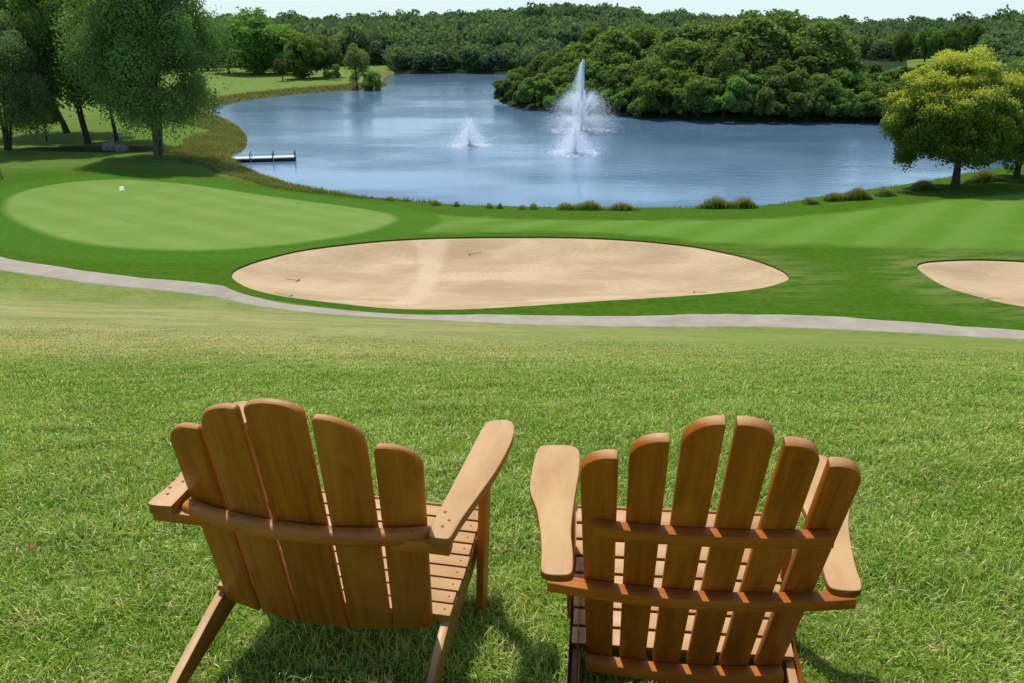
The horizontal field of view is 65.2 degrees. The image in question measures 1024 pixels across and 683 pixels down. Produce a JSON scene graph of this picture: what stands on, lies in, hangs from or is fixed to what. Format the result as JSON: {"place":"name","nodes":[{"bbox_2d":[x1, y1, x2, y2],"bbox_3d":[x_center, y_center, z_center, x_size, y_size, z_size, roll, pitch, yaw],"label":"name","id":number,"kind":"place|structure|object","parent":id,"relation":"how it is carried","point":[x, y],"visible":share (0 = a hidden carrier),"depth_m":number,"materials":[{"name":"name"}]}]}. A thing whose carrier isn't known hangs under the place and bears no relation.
{"place":"outdoors","nodes":[
{"label":"outdoors","id":0,"kind":"place"},
{"bbox_2d":[0,52,1023,682],"bbox_3d":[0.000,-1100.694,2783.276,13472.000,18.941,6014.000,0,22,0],"label":"ground","id":1,"kind":"structure","parent":0,"point":[846,258],"depth_m":36.00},
{"bbox_2d":[0,0,70,132],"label":"shade tree","id":2,"kind":"object","parent":1,"relation":"on","point":[64,126],"visible":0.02,"depth_m":104.32,"materials":[{"name":"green plant"}]},
{"bbox_2d":[0,8,78,149],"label":"broadleaf tree","id":3,"kind":"object","parent":1,"relation":"on","point":[22,86],"visible":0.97,"depth_m":87.82,"materials":[{"name":"green plant"}]},
{"bbox_2d":[30,104,61,140],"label":"tree","id":4,"kind":"object","parent":1,"relation":"on","point":[57,116],"visible":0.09,"depth_m":98.80,"materials":[{"name":"green plant"}]},
{"bbox_2d":[2,0,102,144],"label":"shade tree","id":5,"kind":"object","parent":1,"relation":"on","point":[37,34],"visible":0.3,"depth_m":89.19,"materials":[{"name":"green plant"}]},
{"bbox_2d":[37,0,140,140],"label":"shade tree","id":6,"kind":"object","parent":1,"relation":"on","point":[115,134],"visible":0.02,"depth_m":91.65,"materials":[{"name":"green plant"}]},
{"bbox_2d":[102,141,115,150],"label":"boulder","id":7,"kind":"object","parent":1,"relation":"on","point":[109,146],"visible":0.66,"depth_m":91.22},
{"bbox_2d":[115,144,128,151],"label":"boulder","id":8,"kind":"object","parent":1,"relation":"on","point":[123,148],"visible":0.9,"depth_m":90.46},
{"bbox_2d":[48,0,243,157],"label":"broadleaf tree","id":9,"kind":"object","parent":1,"relation":"on","point":[121,51],"visible":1,"depth_m":80.08,"materials":[{"name":"green plant"}]},
{"bbox_2d":[0,179,400,251],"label":"putting green","id":10,"kind":"object","parent":1,"relation":"on","point":[174,217],"visible":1,"depth_m":57.45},
{"bbox_2d":[202,31,241,72],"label":"broadleaf tree","id":11,"kind":"object","parent":1,"relation":"on","point":[224,58],"visible":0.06,"depth_m":231.29,"materials":[{"name":"green plant"}]},
{"bbox_2d":[217,6,285,74],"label":"broadleaf tree","id":12,"kind":"object","parent":1,"relation":"on","point":[253,32],"visible":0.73,"depth_m":221.25,"materials":[{"name":"green plant"}]},
{"bbox_2d":[260,24,299,73],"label":"broadleaf tree","id":13,"kind":"object","parent":1,"relation":"on","point":[283,37],"visible":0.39,"depth_m":224.63,"materials":[{"name":"green plant"}]},
{"bbox_2d":[273,58,292,80],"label":"olive tree","id":14,"kind":"object","parent":1,"relation":"on","point":[281,64],"visible":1,"depth_m":200.54,"materials":[{"name":"green plant"}]},
{"bbox_2d":[196,81,385,129],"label":"bank grass","id":15,"kind":"structure","parent":1,"relation":"on","point":[239,96],"depth_m":171.00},
{"bbox_2d":[163,117,441,203],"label":"bank grass","id":16,"kind":"structure","parent":1,"relation":"on","point":[207,153],"depth_m":89.70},
{"bbox_2d":[282,32,329,78],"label":"broadleaf tree","id":17,"kind":"object","parent":1,"relation":"on","point":[303,56],"visible":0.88,"depth_m":206.17,"materials":[{"name":"green plant"}]},
{"bbox_2d":[300,34,342,76],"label":"broadleaf tree","id":18,"kind":"object","parent":1,"relation":"on","point":[330,46],"visible":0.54,"depth_m":213.03,"materials":[{"name":"green plant"}]},
{"bbox_2d":[148,398,513,682],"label":"garden chair","id":19,"kind":"object","parent":1,"relation":"on","point":[286,535],"visible":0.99,"depth_m":1.85,"materials":[{"name":"brown wood"}]},
{"bbox_2d":[322,64,340,77],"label":"round shrub","id":20,"kind":"object","parent":1,"relation":"on","point":[335,72],"visible":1,"depth_m":204.91,"materials":[{"name":"green plant"}]},
{"bbox_2d":[342,42,371,88],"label":"willow tree","id":21,"kind":"object","parent":1,"relation":"on","point":[356,57],"visible":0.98,"depth_m":188.56,"materials":[{"name":"green plant"}]},
{"bbox_2d":[361,69,382,90],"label":"round shrub","id":22,"kind":"object","parent":1,"relation":"on","point":[369,79],"visible":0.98,"depth_m":187.45,"materials":[{"name":"green plant"}]},
{"bbox_2d":[491,79,512,101],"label":"shore shrub","id":23,"kind":"object","parent":1,"relation":"on","point":[499,85],"visible":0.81,"depth_m":159.50,"materials":[{"name":"green plant"}]},
{"bbox_2d":[232,238,788,309],"bbox_3d":[-0.193,-3.838,44.082,29.664,1.090,15.970,0,22,0],"label":"sand bunker","id":24,"kind":"object","parent":1,"relation":"on","point":[439,274],"visible":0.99,"depth_m":44.81},
{"bbox_2d":[231,237,789,277],"bbox_3d":[-0.212,-4.017,44.021,29.693,0.879,16.035,0,22,0],"label":"bunker earth lip","id":25,"kind":"object","parent":24,"relation":"on","point":[506,237],"visible":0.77,"depth_m":49.94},
{"bbox_2d":[215,235,805,314],"bbox_3d":[-0.193,-4.064,43.992,31.664,0.842,17.970,0,22,0],"label":"bunker turf collar","id":26,"kind":"object","parent":1,"relation":"on","point":[223,277],"visible":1,"depth_m":38.39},
{"bbox_2d":[0,319,1023,682],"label":"lawn grass","id":27,"kind":"structure","parent":1,"relation":"on","point":[584,417],"depth_m":4.08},
{"bbox_2d":[504,80,526,104],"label":"shore shrub","id":28,"kind":"object","parent":1,"relation":"on","point":[510,94],"visible":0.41,"depth_m":151.73,"materials":[{"name":"green plant"}]},
{"bbox_2d":[505,66,530,81],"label":"broadleaf tree","id":29,"kind":"object","parent":1,"relation":"on","point":[519,74],"visible":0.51,"depth_m":163.82,"materials":[{"name":"green plant"}]},
{"bbox_2d":[515,77,552,105],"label":"shore shrub","id":30,"kind":"object","parent":1,"relation":"on","point":[525,89],"visible":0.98,"depth_m":146.01,"materials":[{"name":"green plant"}]},
{"bbox_2d":[533,73,547,90],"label":"shore shrub","id":31,"kind":"object","parent":1,"relation":"on","point":[537,78],"visible":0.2,"depth_m":152.70,"materials":[{"name":"green plant"}]},
{"bbox_2d":[523,50,579,76],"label":"broadleaf tree","id":32,"kind":"object","parent":1,"relation":"on","point":[543,64],"visible":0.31,"depth_m":158.54,"materials":[{"name":"green plant"}]},
{"bbox_2d":[543,87,565,110],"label":"shore shrub","id":33,"kind":"object","parent":1,"relation":"on","point":[548,99],"visible":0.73,"depth_m":142.14,"materials":[{"name":"green plant"}]},
{"bbox_2d":[546,62,575,86],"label":"broadleaf tree","id":34,"kind":"object","parent":1,"relation":"on","point":[556,76],"visible":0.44,"depth_m":149.27,"materials":[{"name":"green plant"}]},
{"bbox_2d":[556,83,579,109],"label":"shore shrub","id":35,"kind":"object","parent":1,"relation":"on","point":[570,85],"visible":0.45,"depth_m":140.67,"materials":[{"name":"green plant"}]},
{"bbox_2d":[556,198,604,210],"bbox_3d":[5.539,-11.135,64.922,3.992,1.070,2.126,0,22,0],"label":"reed clump","id":36,"kind":"object","parent":1,"relation":"on","point":[590,205],"visible":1,"depth_m":64.70,"materials":[{"name":"green plant"}]},
{"bbox_2d":[556,40,607,70],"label":"broadleaf tree","id":37,"kind":"object","parent":1,"relation":"on","point":[582,51],"visible":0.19,"depth_m":153.76,"materials":[{"name":"green plant"}]},
{"bbox_2d":[564,58,601,83],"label":"broadleaf tree","id":38,"kind":"object","parent":1,"relation":"on","point":[577,64],"visible":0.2,"depth_m":148.54,"materials":[{"name":"green plant"}]},
{"bbox_2d":[573,88,599,109],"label":"shore shrub","id":39,"kind":"object","parent":1,"relation":"on","point":[587,90],"visible":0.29,"depth_m":140.78,"materials":[{"name":"green plant"}]},
{"bbox_2d":[578,26,601,44],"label":"light green tree","id":40,"kind":"object","parent":1,"relation":"on","point":[587,36],"visible":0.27,"depth_m":181.88,"materials":[{"name":"green plant"}]},
{"bbox_2d":[573,78,607,105],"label":"shore shrub","id":41,"kind":"object","parent":1,"relation":"on","point":[592,84],"visible":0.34,"depth_m":142.76,"materials":[{"name":"green plant"}]},
{"bbox_2d":[181,2,1023,69],"bbox_3d":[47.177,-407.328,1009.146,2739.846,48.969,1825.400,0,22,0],"label":"wood","id":42,"kind":"object","parent":1,"relation":"on","point":[522,36],"visible":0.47,"depth_m":325.12,"materials":[{"name":"green plant"}]},
{"bbox_2d":[591,87,624,111],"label":"shore shrub","id":43,"kind":"object","parent":1,"relation":"on","point":[604,93],"visible":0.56,"depth_m":139.19,"materials":[{"name":"green plant"}]},
{"bbox_2d":[604,72,637,106],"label":"broadleaf tree","id":44,"kind":"object","parent":1,"relation":"on","point":[619,82],"visible":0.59,"depth_m":139.34,"materials":[{"name":"green plant"}]},
{"bbox_2d":[588,51,656,83],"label":"broadleaf tree","id":45,"kind":"object","parent":1,"relation":"on","point":[612,69],"visible":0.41,"depth_m":142.85,"materials":[{"name":"green plant"}]},
{"bbox_2d":[605,201,639,210],"bbox_3d":[8.906,-10.998,64.797,2.995,0.890,2.210,0,22,0],"label":"reed clump","id":46,"kind":"object","parent":1,"relation":"on","point":[623,206],"visible":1,"depth_m":64.46,"materials":[{"name":"green plant"}]},
{"bbox_2d":[607,87,639,113],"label":"shore shrub","id":47,"kind":"object","parent":1,"relation":"on","point":[621,98],"visible":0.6,"depth_m":136.49,"materials":[{"name":"green plant"}]},
{"bbox_2d":[589,22,675,70],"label":"broadleaf tree","id":48,"kind":"object","parent":1,"relation":"on","point":[616,40],"visible":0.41,"depth_m":146.39,"materials":[{"name":"green plant"}]},
{"bbox_2d":[626,94,662,117],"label":"shore shrub","id":49,"kind":"object","parent":1,"relation":"on","point":[636,108],"visible":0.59,"depth_m":133.09,"materials":[{"name":"green plant"}]},
{"bbox_2d":[629,73,663,101],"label":"broadleaf tree","id":50,"kind":"object","parent":1,"relation":"on","point":[635,86],"visible":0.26,"depth_m":135.31,"materials":[{"name":"green plant"}]},
{"bbox_2d":[635,28,668,58],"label":"broadleaf tree","id":51,"kind":"object","parent":1,"relation":"on","point":[646,43],"visible":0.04,"depth_m":151.61,"materials":[{"name":"green plant"}]},
{"bbox_2d":[638,78,675,116],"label":"shore shrub","id":52,"kind":"object","parent":1,"relation":"on","point":[663,88],"visible":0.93,"depth_m":131.28,"materials":[{"name":"green plant"}]},
{"bbox_2d":[633,49,701,82],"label":"broadleaf tree","id":53,"kind":"object","parent":1,"relation":"on","point":[651,67],"visible":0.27,"depth_m":136.71,"materials":[{"name":"green plant"}]},
{"bbox_2d":[651,69,685,108],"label":"broadleaf tree","id":54,"kind":"object","parent":1,"relation":"on","point":[668,77],"visible":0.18,"depth_m":134.38,"materials":[{"name":"green plant"}]},
{"bbox_2d":[672,72,696,110],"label":"broadleaf tree","id":55,"kind":"object","parent":1,"relation":"on","point":[677,84],"visible":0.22,"depth_m":133.47,"materials":[{"name":"green plant"}]},
{"bbox_2d":[646,20,727,66],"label":"broadleaf tree","id":56,"kind":"object","parent":1,"relation":"on","point":[684,39],"visible":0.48,"depth_m":140.64,"materials":[{"name":"green plant"}]},
{"bbox_2d":[670,88,703,117],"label":"shore shrub","id":57,"kind":"object","parent":1,"relation":"on","point":[679,95],"visible":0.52,"depth_m":131.04,"materials":[{"name":"green plant"}]},
{"bbox_2d":[529,415,861,682],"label":"garden chair","id":58,"kind":"object","parent":1,"relation":"on","point":[730,582],"visible":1,"depth_m":1.67,"materials":[{"name":"brown wood"}]},
{"bbox_2d":[669,43,726,76],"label":"broadleaf tree","id":59,"kind":"object","parent":1,"relation":"on","point":[698,64],"visible":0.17,"depth_m":136.29,"materials":[{"name":"green plant"}]},
{"bbox_2d":[680,74,718,116],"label":"shore shrub","id":60,"kind":"object","parent":1,"relation":"on","point":[696,87],"visible":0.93,"depth_m":128.31,"materials":[{"name":"green plant"}]},
{"bbox_2d":[400,164,1014,207],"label":"shore grass","id":61,"kind":"structure","parent":1,"relation":"on","point":[768,204],"depth_m":69.07,"materials":[{"name":"green plant"}]},
{"bbox_2d":[708,71,730,112],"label":"broadleaf tree","id":62,"kind":"object","parent":1,"relation":"on","point":[714,80],"visible":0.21,"depth_m":130.92,"materials":[{"name":"green plant"}]},
{"bbox_2d":[701,76,750,118],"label":"shore shrub","id":63,"kind":"object","parent":1,"relation":"on","point":[726,100],"visible":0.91,"depth_m":127.12,"materials":[{"name":"green plant"}]},
{"bbox_2d":[695,195,758,209],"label":"reed clump","id":64,"kind":"object","parent":1,"relation":"on","point":[723,203],"visible":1,"depth_m":65.53,"materials":[{"name":"green plant"}]},
{"bbox_2d":[694,9,767,50],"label":"broadleaf tree","id":65,"kind":"object","parent":1,"relation":"on","point":[720,27],"visible":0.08,"depth_m":138.78,"materials":[{"name":"green plant"}]},
{"bbox_2d":[688,37,776,77],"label":"broadleaf tree","id":66,"kind":"object","parent":1,"relation":"on","point":[739,57],"visible":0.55,"depth_m":132.71,"materials":[{"name":"green plant"}]},
{"bbox_2d":[716,68,764,110],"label":"broadleaf tree","id":67,"kind":"object","parent":1,"relation":"on","point":[750,78],"visible":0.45,"depth_m":129.91,"materials":[{"name":"green plant"}]},
{"bbox_2d":[736,91,763,117],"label":"shore shrub","id":68,"kind":"object","parent":1,"relation":"on","point":[747,98],"visible":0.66,"depth_m":127.74,"materials":[{"name":"green plant"}]},
{"bbox_2d":[752,86,788,119],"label":"shore shrub","id":69,"kind":"object","parent":1,"relation":"on","point":[771,104],"visible":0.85,"depth_m":126.54,"materials":[{"name":"green plant"}]},
{"bbox_2d":[751,69,791,97],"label":"broadleaf tree","id":70,"kind":"object","parent":1,"relation":"on","point":[767,75],"visible":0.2,"depth_m":130.36,"materials":[{"name":"green plant"}]},
{"bbox_2d":[722,8,851,67],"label":"broadleaf tree","id":71,"kind":"object","parent":1,"relation":"on","point":[765,31],"visible":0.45,"depth_m":135.97,"materials":[{"name":"green plant"}]},
{"bbox_2d":[754,65,819,97],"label":"broadleaf tree","id":72,"kind":"object","parent":1,"relation":"on","point":[784,79],"visible":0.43,"depth_m":128.92,"materials":[{"name":"green plant"}]},
{"bbox_2d":[774,89,807,120],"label":"shore shrub","id":73,"kind":"object","parent":1,"relation":"on","point":[793,99],"visible":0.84,"depth_m":126.34,"materials":[{"name":"green plant"}]},
{"bbox_2d":[765,46,833,80],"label":"broadleaf tree","id":74,"kind":"object","parent":1,"relation":"on","point":[802,60],"visible":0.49,"depth_m":133.13,"materials":[{"name":"green plant"}]},
{"bbox_2d":[789,88,827,118],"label":"shore shrub","id":75,"kind":"object","parent":1,"relation":"on","point":[807,106],"visible":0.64,"depth_m":126.41,"materials":[{"name":"green plant"}]},
{"bbox_2d":[802,196,820,204],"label":"reed clump","id":76,"kind":"object","parent":1,"relation":"on","point":[810,201],"visible":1,"depth_m":66.56,"materials":[{"name":"green plant"}]},
{"bbox_2d":[790,72,842,109],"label":"broadleaf tree","id":77,"kind":"object","parent":1,"relation":"on","point":[827,88],"visible":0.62,"depth_m":128.33,"materials":[{"name":"green plant"}]},
{"bbox_2d":[778,24,869,85],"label":"broadleaf tree","id":78,"kind":"object","parent":1,"relation":"on","point":[852,43],"visible":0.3,"depth_m":137.19,"materials":[{"name":"green plant"}]},
{"bbox_2d":[820,89,849,118],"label":"shore shrub","id":79,"kind":"object","parent":1,"relation":"on","point":[831,109],"visible":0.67,"depth_m":127.50,"materials":[{"name":"green plant"}]},
{"bbox_2d":[823,64,861,88],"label":"broadleaf tree","id":80,"kind":"object","parent":1,"relation":"on","point":[845,76],"visible":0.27,"depth_m":134.44,"materials":[{"name":"green plant"}]},
{"bbox_2d":[822,186,873,201],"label":"reed clump","id":81,"kind":"object","parent":1,"relation":"on","point":[858,193],"visible":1,"depth_m":67.41,"materials":[{"name":"green plant"}]},
{"bbox_2d":[833,88,874,120],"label":"shore shrub","id":82,"kind":"object","parent":1,"relation":"on","point":[865,96],"visible":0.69,"depth_m":127.12,"materials":[{"name":"green plant"}]},
{"bbox_2d":[849,77,876,94],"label":"shore shrub","id":83,"kind":"object","parent":1,"relation":"on","point":[860,86],"visible":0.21,"depth_m":135.22,"materials":[{"name":"green plant"}]},
{"bbox_2d":[841,81,891,120],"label":"shore shrub","id":84,"kind":"object","parent":1,"relation":"on","point":[860,107],"visible":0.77,"depth_m":126.09,"materials":[{"name":"green plant"}]},
{"bbox_2d":[866,62,888,82],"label":"broadleaf tree","id":85,"kind":"object","parent":1,"relation":"on","point":[874,68],"visible":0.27,"depth_m":183.23,"materials":[{"name":"green plant"}]},
{"bbox_2d":[874,185,897,196],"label":"reed clump","id":86,"kind":"object","parent":1,"relation":"on","point":[883,191],"visible":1,"depth_m":68.72,"materials":[{"name":"green plant"}]},
{"bbox_2d":[875,83,901,112],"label":"shore shrub","id":87,"kind":"object","parent":1,"relation":"on","point":[883,92],"visible":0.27,"depth_m":125.07,"materials":[{"name":"green plant"}]},
{"bbox_2d":[876,66,900,83],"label":"shore shrub","id":88,"kind":"object","parent":1,"relation":"on","point":[887,76],"visible":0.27,"depth_m":173.59,"materials":[{"name":"green plant"}]},
{"bbox_2d":[891,29,915,61],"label":"broadleaf tree","id":89,"kind":"object","parent":1,"relation":"on","point":[900,48],"visible":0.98,"depth_m":326.06,"materials":[{"name":"green plant"}]},
{"bbox_2d":[892,65,916,81],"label":"broadleaf tree","id":90,"kind":"object","parent":1,"relation":"on","point":[902,70],"visible":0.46,"depth_m":169.28,"materials":[{"name":"green plant"}]},
{"bbox_2d":[905,178,940,190],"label":"reed clump","id":91,"kind":"object","parent":1,"relation":"on","point":[924,184],"visible":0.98,"depth_m":71.18,"materials":[{"name":"green plant"}]},
{"bbox_2d":[912,26,942,61],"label":"broadleaf tree","id":92,"kind":"object","parent":1,"relation":"on","point":[928,43],"visible":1,"depth_m":318.89,"materials":[{"name":"green plant"}]},
{"bbox_2d":[875,44,1023,187],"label":"lime tree","id":93,"kind":"object","parent":1,"relation":"on","point":[948,104],"visible":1,"depth_m":67.31,"materials":[{"name":"green plant"}]},
{"bbox_2d":[937,24,963,53],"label":"broadleaf tree","id":94,"kind":"object","parent":1,"relation":"on","point":[953,38],"visible":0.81,"depth_m":314.56,"materials":[{"name":"green plant"}]},
{"bbox_2d":[900,257,1023,311],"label":"bunker turf collar","id":95,"kind":"object","parent":1,"relation":"on","point":[911,269],"visible":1,"depth_m":40.96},
{"bbox_2d":[917,261,1023,305],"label":"sand bunker","id":96,"kind":"object","parent":1,"relation":"on","point":[996,280],"visible":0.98,"depth_m":43.43},
{"bbox_2d":[917,259,1023,266],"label":"bunker earth lip","id":97,"kind":"object","parent":96,"relation":"on","point":[970,260],"visible":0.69,"depth_m":45.70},
{"bbox_2d":[959,22,985,54],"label":"broadleaf tree","id":98,"kind":"object","parent":1,"relation":"on","point":[973,33],"visible":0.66,"depth_m":330.28,"materials":[{"name":"green plant"}]},
{"bbox_2d":[961,168,1008,183],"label":"reed clump","id":99,"kind":"object","parent":1,"relation":"on","point":[985,176],"visible":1,"depth_m":74.31,"materials":[{"name":"green plant"}]},
{"bbox_2d":[989,60,1023,177],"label":"dark tree","id":100,"kind":"object","parent":1,"relation":"on","point":[1018,157],"visible":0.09,"depth_m":73.83,"materials":[{"name":"green plant"}]},
{"bbox_2d":[0,257,1023,338],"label":"path","id":101,"kind":"structure","parent":0,"point":[681,320],"depth_m":35.34,"materials":[{"name":"concrete"}]},
{"bbox_2d":[181,0,1023,22],"label":"sky","id":102,"kind":"structure","parent":0,"point":[877,10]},
{"bbox_2d":[207,74,1014,206],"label":"lake water","id":103,"kind":"structure","parent":0,"point":[384,141],"depth_m":98.26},
{"bbox_2d":[234,150,295,161],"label":"floating dock","id":104,"kind":"object","parent":103,"relation":"on","point":[267,158],"visible":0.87,"depth_m":92.43,"materials":[{"name":"white paint"}]},
{"bbox_2d":[437,116,496,148],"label":"fountain","id":105,"kind":"object","parent":103,"relation":"on","point":[468,138],"visible":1,"depth_m":103.35,"materials":[{"name":"liquid"}]},
{"bbox_2d":[524,119,605,156],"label":"fountain","id":106,"kind":"object","parent":103,"relation":"on","point":[573,148],"visible":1,"depth_m":97.75,"materials":[{"name":"liquid"}]},
{"bbox_2d":[532,60,629,135],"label":"fountain","id":107,"kind":"object","parent":103,"relation":"on","point":[582,119],"visible":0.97,"depth_m":116.64,"materials":[{"name":"liquid"}]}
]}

